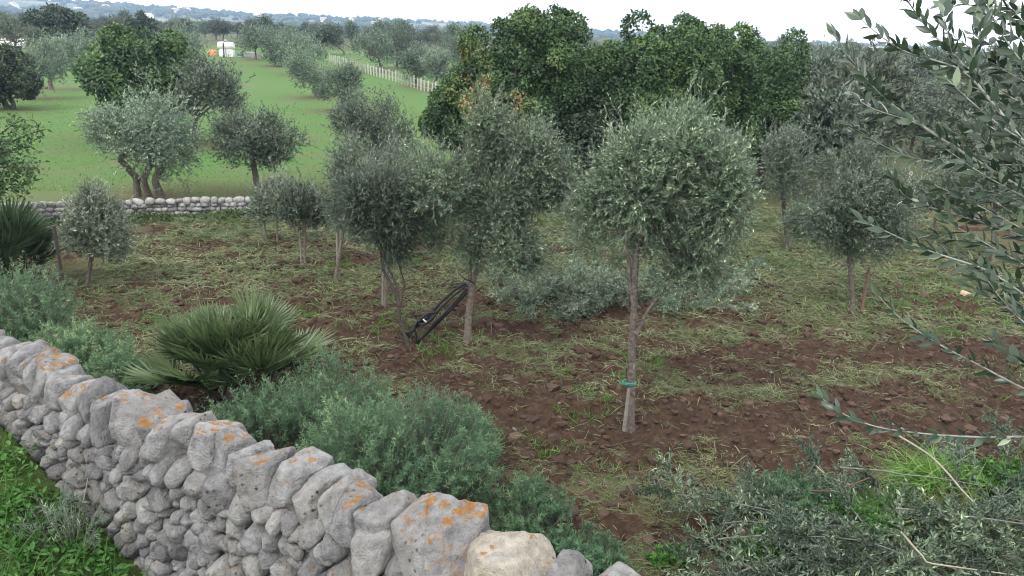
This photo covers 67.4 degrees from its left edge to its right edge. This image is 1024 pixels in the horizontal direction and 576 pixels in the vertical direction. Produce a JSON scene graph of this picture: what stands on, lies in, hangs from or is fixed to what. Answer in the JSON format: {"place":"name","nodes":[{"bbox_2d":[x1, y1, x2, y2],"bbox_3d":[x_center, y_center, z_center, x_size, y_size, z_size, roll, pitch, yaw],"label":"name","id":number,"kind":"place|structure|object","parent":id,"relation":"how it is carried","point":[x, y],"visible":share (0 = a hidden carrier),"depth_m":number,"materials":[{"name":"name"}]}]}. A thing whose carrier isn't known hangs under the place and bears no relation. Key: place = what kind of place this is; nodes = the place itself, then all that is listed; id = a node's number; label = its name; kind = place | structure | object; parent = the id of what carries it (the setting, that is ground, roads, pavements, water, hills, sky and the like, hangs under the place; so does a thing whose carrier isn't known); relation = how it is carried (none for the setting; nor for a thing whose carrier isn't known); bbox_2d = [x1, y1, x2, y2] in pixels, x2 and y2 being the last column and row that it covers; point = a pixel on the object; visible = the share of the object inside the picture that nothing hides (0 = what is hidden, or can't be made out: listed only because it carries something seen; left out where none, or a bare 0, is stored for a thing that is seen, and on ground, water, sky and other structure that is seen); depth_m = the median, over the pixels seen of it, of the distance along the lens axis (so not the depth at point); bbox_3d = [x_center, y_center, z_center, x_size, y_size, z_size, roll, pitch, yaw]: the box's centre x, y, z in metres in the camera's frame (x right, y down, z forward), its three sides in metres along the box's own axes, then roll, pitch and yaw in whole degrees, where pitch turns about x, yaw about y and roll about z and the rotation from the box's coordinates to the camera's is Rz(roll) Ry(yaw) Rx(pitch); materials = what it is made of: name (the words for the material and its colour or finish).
{"place":"outdoors","nodes":[
{"label":"outdoors","id":0,"kind":"place"},
{"bbox_2d":[0,0,617,39],"bbox_3d":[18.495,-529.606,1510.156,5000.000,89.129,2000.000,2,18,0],"label":"hills","id":1,"kind":"structure","parent":0,"point":[23,3],"depth_m":1387.69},
{"bbox_2d":[0,0,986,52],"bbox_3d":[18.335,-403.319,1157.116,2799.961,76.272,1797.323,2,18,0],"label":"wood","id":2,"kind":"object","parent":1,"relation":"on","point":[94,9],"visible":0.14,"depth_m":1308.10,"materials":[{"name":"plant"}]},
{"bbox_2d":[0,29,1023,575],"bbox_3d":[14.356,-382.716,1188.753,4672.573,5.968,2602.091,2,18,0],"label":"ground","id":3,"kind":"structure","parent":0,"point":[270,85],"depth_m":13.35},
{"bbox_2d":[0,41,43,109],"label":"carob tree","id":4,"kind":"object","parent":3,"relation":"on","point":[17,80],"visible":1,"depth_m":44.78,"materials":[{"name":"green plant"}]},
{"bbox_2d":[0,10,45,46],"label":"olive tree","id":5,"kind":"object","parent":3,"relation":"on","point":[8,33],"visible":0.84,"depth_m":87.89,"materials":[{"name":"green plant"}]},
{"bbox_2d":[0,111,51,206],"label":"mastic tree","id":6,"kind":"object","parent":3,"relation":"on","point":[13,164],"visible":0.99,"depth_m":17.57,"materials":[{"name":"green plant"}]},
{"bbox_2d":[0,194,68,292],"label":"dwarf palm","id":7,"kind":"object","parent":3,"relation":"on","point":[28,234],"visible":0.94,"depth_m":14.63,"materials":[{"name":"green plant"}]},
{"bbox_2d":[16,30,73,100],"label":"olive tree","id":8,"kind":"object","parent":3,"relation":"on","point":[42,67],"visible":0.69,"depth_m":51.22,"materials":[{"name":"green plant"}]},
{"bbox_2d":[0,251,91,345],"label":"shrub","id":9,"kind":"object","parent":3,"relation":"on","point":[28,302],"visible":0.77,"depth_m":12.04,"materials":[{"name":"green plant"}]},
{"bbox_2d":[23,25,83,89],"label":"olive tree","id":10,"kind":"object","parent":3,"relation":"on","point":[69,44],"visible":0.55,"depth_m":57.00,"materials":[{"name":"green plant"}]},
{"bbox_2d":[20,2,93,39],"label":"carob tree","id":11,"kind":"object","parent":3,"relation":"on","point":[66,17],"visible":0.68,"depth_m":96.41,"materials":[{"name":"green plant"}]},
{"bbox_2d":[6,482,111,554],"bbox_3d":[-3.089,1.560,5.235,0.678,0.506,0.472,1,18,-2],"label":"shrub","id":12,"kind":"object","parent":3,"relation":"on","point":[67,518],"visible":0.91,"depth_m":5.18,"materials":[{"name":"green plant"}]},
{"bbox_2d":[52,226,67,302],"bbox_3d":[-8.302,-0.292,14.133,0.054,1.745,0.051,14,21,32],"label":"fence post","id":13,"kind":"object","parent":3,"relation":"on","point":[57,251],"visible":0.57,"depth_m":14.02,"materials":[{"name":"wood"}]},
{"bbox_2d":[42,23,98,60],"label":"olive tree","id":14,"kind":"object","parent":3,"relation":"on","point":[85,42],"visible":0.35,"depth_m":84.15,"materials":[{"name":"green plant"}]},
{"bbox_2d":[0,419,148,575],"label":"lush weeds","id":15,"kind":"object","parent":3,"relation":"on","point":[101,554],"visible":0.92,"depth_m":5.20,"materials":[{"name":"green plant"}]},
{"bbox_2d":[20,314,139,370],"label":"shrub","id":16,"kind":"object","parent":3,"relation":"on","point":[76,339],"visible":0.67,"depth_m":11.36,"materials":[{"name":"green plant"}]},
{"bbox_2d":[48,161,144,285],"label":"olive tree","id":17,"kind":"object","parent":3,"relation":"on","point":[91,217],"visible":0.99,"depth_m":14.69,"materials":[{"name":"green plant"}]},
{"bbox_2d":[82,12,137,52],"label":"olive tree","id":18,"kind":"object","parent":3,"relation":"on","point":[101,24],"visible":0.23,"depth_m":94.55,"materials":[{"name":"green plant"}]},
{"bbox_2d":[83,349,157,392],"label":"shrub","id":19,"kind":"object","parent":3,"relation":"on","point":[95,372],"visible":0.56,"depth_m":10.84,"materials":[{"name":"green plant"}]},
{"bbox_2d":[68,69,214,198],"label":"olive tree","id":20,"kind":"object","parent":3,"relation":"on","point":[147,116],"visible":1,"depth_m":22.35,"materials":[{"name":"green plant"}]},
{"bbox_2d":[123,9,160,41],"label":"tree","id":21,"kind":"object","parent":3,"relation":"on","point":[142,19],"visible":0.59,"depth_m":117.75,"materials":[{"name":"green plant"}]},
{"bbox_2d":[70,21,215,138],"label":"carob tree","id":22,"kind":"object","parent":3,"relation":"on","point":[110,65],"visible":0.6,"depth_m":32.75,"materials":[{"name":"green plant"}]},
{"bbox_2d":[114,34,255,145],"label":"olive tree","id":23,"kind":"object","parent":3,"relation":"on","point":[205,74],"visible":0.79,"depth_m":32.66,"materials":[{"name":"green plant"}]},
{"bbox_2d":[152,14,219,59],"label":"olive tree","id":24,"kind":"object","parent":3,"relation":"on","point":[194,41],"visible":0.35,"depth_m":83.75,"materials":[{"name":"green plant"}]},
{"bbox_2d":[209,17,233,40],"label":"olive tree","id":25,"kind":"object","parent":3,"relation":"on","point":[225,26],"visible":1,"depth_m":161.01,"materials":[{"name":"green plant"}]},
{"bbox_2d":[217,39,234,56],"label":"water tank","id":26,"kind":"object","parent":3,"relation":"on","point":[228,46],"visible":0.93,"depth_m":97.83,"materials":[{"name":"white plastic"}]},
{"bbox_2d":[120,279,335,410],"bbox_3d":[-3.950,0.884,10.726,2.730,1.818,2.631,2,18,0],"label":"dwarf palm","id":27,"kind":"object","parent":3,"relation":"on","point":[221,346],"visible":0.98,"depth_m":10.37,"materials":[{"name":"green plant"}]},
{"bbox_2d":[4,196,466,219],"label":"stone wall","id":28,"kind":"structure","parent":3,"relation":"on","point":[199,205],"depth_m":21.40,"materials":[{"name":"stone"}]},
{"bbox_2d":[0,98,495,197],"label":"meadow grass","id":29,"kind":"structure","parent":3,"relation":"on","point":[174,151],"depth_m":30.99,"materials":[{"name":"plant"}]},
{"bbox_2d":[230,18,279,59],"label":"olive tree","id":30,"kind":"object","parent":3,"relation":"on","point":[248,35],"visible":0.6,"depth_m":93.16,"materials":[{"name":"green plant"}]},
{"bbox_2d":[38,207,472,229],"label":"wall weeds","id":31,"kind":"object","parent":3,"relation":"on","point":[217,214],"depth_m":20.84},
{"bbox_2d":[199,97,316,193],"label":"olive tree","id":32,"kind":"object","parent":3,"relation":"on","point":[235,136],"visible":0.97,"depth_m":23.61,"materials":[{"name":"green plant"}]},
{"bbox_2d":[240,180,275,241],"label":"olive tree","id":33,"kind":"object","parent":3,"relation":"on","point":[251,214],"visible":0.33,"depth_m":18.58,"materials":[{"name":"green plant"}]},
{"bbox_2d":[195,368,327,449],"bbox_3d":[-3.052,1.567,9.409,1.698,1.225,1.180,-3,19,-14],"label":"shrub","id":34,"kind":"object","parent":3,"relation":"on","point":[257,415],"visible":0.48,"depth_m":9.26,"materials":[{"name":"green plant"}]},
{"bbox_2d":[247,157,300,242],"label":"olive tree","id":35,"kind":"object","parent":3,"relation":"on","point":[269,194],"visible":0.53,"depth_m":18.18,"materials":[{"name":"green plant"}]},
{"bbox_2d":[247,20,305,66],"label":"olive tree","id":36,"kind":"object","parent":3,"relation":"on","point":[270,52],"visible":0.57,"depth_m":86.00,"materials":[{"name":"green plant"}]},
{"bbox_2d":[272,23,325,74],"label":"olive tree","id":37,"kind":"object","parent":3,"relation":"on","point":[294,39],"visible":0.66,"depth_m":77.11,"materials":[{"name":"green plant"}]},
{"bbox_2d":[270,167,340,263],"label":"olive tree","id":38,"kind":"object","parent":3,"relation":"on","point":[296,206],"visible":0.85,"depth_m":16.59,"materials":[{"name":"green plant"}]},
{"bbox_2d":[279,34,334,98],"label":"olive tree","id":39,"kind":"object","parent":3,"relation":"on","point":[303,72],"visible":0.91,"depth_m":57.52,"materials":[{"name":"green plant"}]},
{"bbox_2d":[0,329,640,575],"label":"stone wall","id":40,"kind":"structure","parent":3,"relation":"on","point":[177,486],"depth_m":4.80,"materials":[{"name":"stone"}]},
{"bbox_2d":[306,19,349,55],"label":"olive tree","id":41,"kind":"object","parent":3,"relation":"on","point":[331,32],"visible":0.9,"depth_m":106.86,"materials":[{"name":"green plant"}]},
{"bbox_2d":[310,53,367,109],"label":"olive tree","id":42,"kind":"object","parent":3,"relation":"on","point":[350,76],"visible":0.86,"depth_m":49.84,"materials":[{"name":"green plant"}]},
{"bbox_2d":[272,341,408,461],"bbox_3d":[-2.059,1.418,9.292,1.709,1.791,1.343,-4,19,-17],"label":"shrub","id":43,"kind":"object","parent":3,"relation":"on","point":[308,407],"visible":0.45,"depth_m":9.19,"materials":[{"name":"green plant"}]},
{"bbox_2d":[314,106,377,279],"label":"olive tree","id":44,"kind":"object","parent":3,"relation":"on","point":[339,157],"visible":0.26,"depth_m":15.23,"materials":[{"name":"green plant"}]},
{"bbox_2d":[342,17,362,45],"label":"olive tree","id":45,"kind":"object","parent":3,"relation":"on","point":[350,27],"visible":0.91,"depth_m":144.91,"materials":[{"name":"green plant"}]},
{"bbox_2d":[295,389,444,482],"bbox_3d":[-1.592,1.779,8.761,1.898,1.457,1.346,-4,19,-18],"label":"shrub","id":46,"kind":"object","parent":3,"relation":"on","point":[347,404],"visible":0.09,"depth_m":8.49,"materials":[{"name":"green plant"}]},
{"bbox_2d":[346,22,396,72],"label":"olive tree","id":47,"kind":"object","parent":3,"relation":"on","point":[378,44],"visible":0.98,"depth_m":82.05,"materials":[{"name":"green plant"}]},
{"bbox_2d":[322,82,422,162],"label":"olive tree","id":48,"kind":"object","parent":3,"relation":"on","point":[361,115],"visible":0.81,"depth_m":26.73,"materials":[{"name":"green plant"}]},
{"bbox_2d":[309,136,436,346],"bbox_3d":[-2.144,-0.613,12.336,1.950,3.679,1.466,-9,21,-30],"label":"olive tree","id":49,"kind":"object","parent":3,"relation":"on","point":[372,201],"visible":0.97,"depth_m":11.92,"materials":[{"name":"green plant"}]},
{"bbox_2d":[329,54,436,92],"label":"picket fence","id":50,"kind":"object","parent":3,"relation":"on","point":[395,72],"visible":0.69,"depth_m":75.83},
{"bbox_2d":[349,114,441,306],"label":"olive tree","id":51,"kind":"object","parent":3,"relation":"on","point":[392,157],"visible":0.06,"depth_m":13.76,"materials":[{"name":"green plant"}]},
{"bbox_2d":[294,376,507,502],"bbox_3d":[-1.226,1.735,8.189,2.457,1.756,1.825,-5,19,-21],"label":"shrub","id":52,"kind":"object","parent":3,"relation":"on","point":[447,465],"visible":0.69,"depth_m":7.97,"materials":[{"name":"green plant"}]},
{"bbox_2d":[377,17,439,67],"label":"olive tree","id":53,"kind":"object","parent":3,"relation":"on","point":[402,47],"visible":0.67,"depth_m":88.32,"materials":[{"name":"green plant"}]},
{"bbox_2d":[391,36,436,86],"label":"olive tree","id":54,"kind":"object","parent":3,"relation":"on","point":[410,62],"visible":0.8,"depth_m":69.79,"materials":[{"name":"green plant"}]},
{"bbox_2d":[416,44,458,88],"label":"olive tree","id":55,"kind":"object","parent":3,"relation":"on","point":[437,62],"visible":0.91,"depth_m":66.76,"materials":[{"name":"green plant"}]},
{"bbox_2d":[400,279,475,343],"bbox_3d":[-1.242,0.450,12.778,1.250,1.320,0.270,2,18,0],"label":"black tubing","id":56,"kind":"object","parent":3,"relation":"on","point":[445,313],"visible":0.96,"depth_m":12.72,"materials":[{"name":"plastic"}]},
{"bbox_2d":[417,57,495,175],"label":"carob tree","id":57,"kind":"object","parent":3,"relation":"on","point":[435,112],"visible":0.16,"depth_m":27.17,"materials":[{"name":"green plant"}]},
{"bbox_2d":[433,22,481,70],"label":"olive tree","id":58,"kind":"object","parent":3,"relation":"on","point":[454,50],"visible":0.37,"depth_m":87.32,"materials":[{"name":"green plant"}]},
{"bbox_2d":[418,397,504,469],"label":"shrub","id":59,"kind":"object","parent":3,"relation":"on","point":[495,435],"visible":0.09,"depth_m":9.29,"materials":[{"name":"green plant"}]},
{"bbox_2d":[384,70,588,346],"bbox_3d":[-0.296,-1.049,12.238,3.424,4.654,2.244,2,18,0],"label":"olive tree","id":60,"kind":"object","parent":3,"relation":"on","point":[504,216],"visible":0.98,"depth_m":11.85,"materials":[{"name":"green plant"}]},
{"bbox_2d":[19,204,1023,575],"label":"cut grass","id":61,"kind":"structure","parent":3,"relation":"on","point":[759,226],"depth_m":15.28,"materials":[{"name":"plant"}]},
{"bbox_2d":[474,466,576,544],"bbox_3d":[0.100,2.310,7.991,1.178,0.789,0.974,1,18,-3],"label":"shrub","id":62,"kind":"object","parent":3,"relation":"on","point":[519,494],"visible":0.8,"depth_m":7.95,"materials":[{"name":"green plant"}]},
{"bbox_2d":[438,2,616,173],"bbox_3d":[0.652,-6.763,27.278,6.539,6.437,6.397,-9,21,-30],"label":"carob tree","id":63,"kind":"object","parent":3,"relation":"on","point":[546,52],"visible":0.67,"depth_m":25.13,"materials":[{"name":"green plant"}]},
{"bbox_2d":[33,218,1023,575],"bbox_3d":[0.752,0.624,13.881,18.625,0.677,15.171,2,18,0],"label":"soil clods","id":64,"kind":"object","parent":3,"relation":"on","point":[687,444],"visible":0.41,"depth_m":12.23,"materials":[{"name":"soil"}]},
{"bbox_2d":[478,250,648,328],"bbox_3d":[1.122,-0.058,15.307,3.308,1.205,3.052,-3,19,-16],"label":"brush pile","id":65,"kind":"object","parent":3,"relation":"on","point":[575,284],"visible":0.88,"depth_m":15.06,"materials":[{"name":"green plant"}]},
{"bbox_2d":[125,214,1023,571],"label":"grass sprouts","id":66,"kind":"object","parent":3,"relation":"on","point":[447,348],"depth_m":13.72,"materials":[{"name":"plant"}]},
{"bbox_2d":[547,520,628,575],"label":"shrub","id":67,"kind":"object","parent":3,"relation":"on","point":[593,554],"visible":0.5,"depth_m":7.54,"materials":[{"name":"green plant"}]},
{"bbox_2d":[545,87,648,192],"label":"olive tree","id":68,"kind":"object","parent":3,"relation":"on","point":[581,127],"visible":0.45,"depth_m":24.97,"materials":[{"name":"green plant"}]},
{"bbox_2d":[539,62,770,433],"bbox_3d":[1.769,-0.343,9.799,2.699,4.966,2.022,13,21,29],"label":"olive tree","id":69,"kind":"object","parent":3,"relation":"on","point":[632,171],"visible":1,"depth_m":9.23,"materials":[{"name":"green plant"}]},
{"bbox_2d":[574,8,737,133],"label":"carob tree","id":70,"kind":"object","parent":3,"relation":"on","point":[655,67],"visible":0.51,"depth_m":25.03,"materials":[{"name":"green plant"}]},
{"bbox_2d":[642,540,694,570],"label":"shrub","id":71,"kind":"object","parent":3,"relation":"on","point":[660,558],"visible":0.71,"depth_m":7.59,"materials":[{"name":"green plant"}]},
{"bbox_2d":[624,253,774,314],"bbox_3d":[3.962,-0.070,15.692,3.425,1.147,2.538,-10,22,-33],"label":"brush pile","id":72,"kind":"object","parent":3,"relation":"on","point":[672,303],"visible":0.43,"depth_m":15.52,"materials":[{"name":"green plant"}]},
{"bbox_2d":[693,116,758,193],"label":"olive tree","id":73,"kind":"object","parent":3,"relation":"on","point":[740,139],"visible":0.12,"depth_m":19.79,"materials":[{"name":"green plant"}]},
{"bbox_2d":[693,21,821,185],"bbox_3d":[8.825,-6.629,28.265,5.212,6.047,5.015,2,18,0],"label":"carob tree","id":74,"kind":"object","parent":3,"relation":"on","point":[762,92],"visible":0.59,"depth_m":26.70,"materials":[{"name":"green plant"}]},
{"bbox_2d":[725,526,802,572],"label":"shrub","id":75,"kind":"object","parent":3,"relation":"on","point":[742,543],"visible":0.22,"depth_m":7.72,"materials":[{"name":"green plant"}]},
{"bbox_2d":[757,115,823,248],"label":"olive tree","id":76,"kind":"object","parent":3,"relation":"on","point":[783,149],"visible":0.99,"depth_m":18.70,"materials":[{"name":"green plant"}]},
{"bbox_2d":[753,465,851,518],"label":"shrub","id":77,"kind":"object","parent":3,"relation":"on","point":[800,484],"visible":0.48,"depth_m":8.60,"materials":[{"name":"green plant"}]},
{"bbox_2d":[628,447,997,575],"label":"brush pile","id":78,"kind":"object","parent":3,"relation":"on","point":[760,507],"visible":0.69,"depth_m":7.68,"materials":[{"name":"green plant"}]},
{"bbox_2d":[798,35,850,90],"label":"olive tree","id":79,"kind":"object","parent":3,"relation":"on","point":[827,61],"visible":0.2,"depth_m":40.89,"materials":[{"name":"green plant"}]},
{"bbox_2d":[761,66,890,200],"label":"olive tree","id":80,"kind":"object","parent":3,"relation":"on","point":[823,111],"visible":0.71,"depth_m":25.01,"materials":[{"name":"green plant"}]},
{"bbox_2d":[813,39,861,64],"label":"olive tree","id":81,"kind":"object","parent":3,"relation":"on","point":[831,47],"visible":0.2,"depth_m":91.74,"materials":[{"name":"green plant"}]},
{"bbox_2d":[770,121,928,312],"bbox_3d":[6.412,-1.158,14.565,2.839,3.892,1.908,2,18,0],"label":"olive tree","id":82,"kind":"object","parent":3,"relation":"on","point":[867,187],"visible":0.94,"depth_m":14.22,"materials":[{"name":"green plant"}]},
{"bbox_2d":[812,494,906,555],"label":"shrub","id":83,"kind":"object","parent":3,"relation":"on","point":[874,517],"visible":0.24,"depth_m":8.01,"materials":[{"name":"green plant"}]},
{"bbox_2d":[799,24,932,178],"bbox_3d":[13.287,-6.902,29.493,5.296,6.208,5.592,-10,22,-33],"label":"olive tree","id":84,"kind":"object","parent":3,"relation":"on","point":[895,82],"visible":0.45,"depth_m":28.40,"materials":[{"name":"green plant"}]},
{"bbox_2d":[746,408,1023,575],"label":"brush pile","id":85,"kind":"object","parent":3,"relation":"on","point":[1002,510],"visible":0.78,"depth_m":7.63,"materials":[{"name":"green plant"}]},
{"bbox_2d":[897,436,982,511],"bbox_3d":[4.679,1.984,8.347,0.151,0.220,1.312,-3,19,-15],"label":"stick","id":86,"kind":"object","parent":85,"relation":"on","point":[938,463],"visible":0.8,"depth_m":8.45,"materials":[{"name":"brown wood"}]},
{"bbox_2d":[900,531,1018,575],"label":"stick","id":87,"kind":"object","parent":85,"relation":"on","point":[913,546],"visible":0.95,"depth_m":6.88,"materials":[{"name":"brown wood"}]},
{"bbox_2d":[826,469,943,545],"bbox_3d":[4.115,2.451,8.417,1.523,0.812,1.182,-3,19,-16],"label":"shrub","id":88,"kind":"object","parent":3,"relation":"on","point":[876,503],"visible":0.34,"depth_m":8.38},
{"bbox_2d":[872,55,934,156],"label":"olive tree","id":89,"kind":"object","parent":3,"relation":"on","point":[913,96],"visible":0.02,"depth_m":36.76,"materials":[{"name":"green plant"}]},
{"bbox_2d":[806,0,1023,447],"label":"olive tree","id":90,"kind":"object","parent":3,"relation":"on","point":[984,15],"visible":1,"depth_m":1.59,"materials":[{"name":"green plant"}]},
{"bbox_2d":[896,45,934,81],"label":"olive tree","id":91,"kind":"object","parent":3,"relation":"on","point":[913,61],"visible":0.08,"depth_m":65.58,"materials":[{"name":"green plant"}]},
{"bbox_2d":[892,85,952,152],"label":"olive tree","id":92,"kind":"object","parent":3,"relation":"on","point":[934,109],"visible":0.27,"depth_m":40.07,"materials":[{"name":"green plant"}]},
{"bbox_2d":[904,44,954,78],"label":"olive tree","id":93,"kind":"object","parent":3,"relation":"on","point":[932,55],"visible":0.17,"depth_m":86.61,"materials":[{"name":"green plant"}]},
{"bbox_2d":[914,69,949,128],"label":"olive tree","id":94,"kind":"object","parent":3,"relation":"on","point":[935,89],"visible":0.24,"depth_m":55.65,"materials":[{"name":"green plant"}]},
{"bbox_2d":[864,429,1010,506],"bbox_3d":[4.962,2.152,8.797,1.755,0.806,1.756,2,18,0],"label":"grass tuft","id":95,"kind":"object","parent":3,"relation":"on","point":[923,467],"visible":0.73,"depth_m":8.71,"materials":[{"name":"plant"}]},
{"bbox_2d":[900,151,977,245],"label":"olive tree","id":96,"kind":"object","parent":3,"relation":"on","point":[954,175],"visible":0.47,"depth_m":20.16,"materials":[{"name":"green plant"}]},
{"bbox_2d":[928,84,974,118],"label":"olive tree","id":97,"kind":"object","parent":3,"relation":"on","point":[949,96],"visible":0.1,"depth_m":45.48,"materials":[{"name":"green plant"}]},
{"bbox_2d":[908,89,1009,179],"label":"olive tree","id":98,"kind":"object","parent":3,"relation":"on","point":[967,142],"visible":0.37,"depth_m":29.33,"materials":[{"name":"green plant"}]},
{"bbox_2d":[900,473,1022,543],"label":"shrub","id":99,"kind":"object","parent":3,"relation":"on","point":[961,499],"visible":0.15,"depth_m":8.10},
{"bbox_2d":[940,61,1023,160],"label":"olive tree","id":100,"kind":"object","parent":3,"relation":"on","point":[972,99],"visible":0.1,"depth_m":31.69,"materials":[{"name":"green plant"}]},
{"bbox_2d":[958,137,1023,262],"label":"olive tree","id":101,"kind":"object","parent":3,"relation":"on","point":[997,187],"visible":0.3,"depth_m":18.81,"materials":[{"name":"green plant"}]},
{"bbox_2d":[965,452,1023,504],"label":"shrub","id":102,"kind":"object","parent":3,"relation":"on","point":[992,464],"visible":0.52,"depth_m":8.64,"materials":[{"name":"green plant"}]},
{"bbox_2d":[986,90,1023,209],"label":"olive tree","id":103,"kind":"object","parent":3,"relation":"on","point":[1022,133],"visible":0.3,"depth_m":25.53,"materials":[{"name":"green plant"}]},
{"bbox_2d":[72,0,1023,48],"label":"sky","id":104,"kind":"structure","parent":0,"point":[772,18],"materials":[{"name":"white"}]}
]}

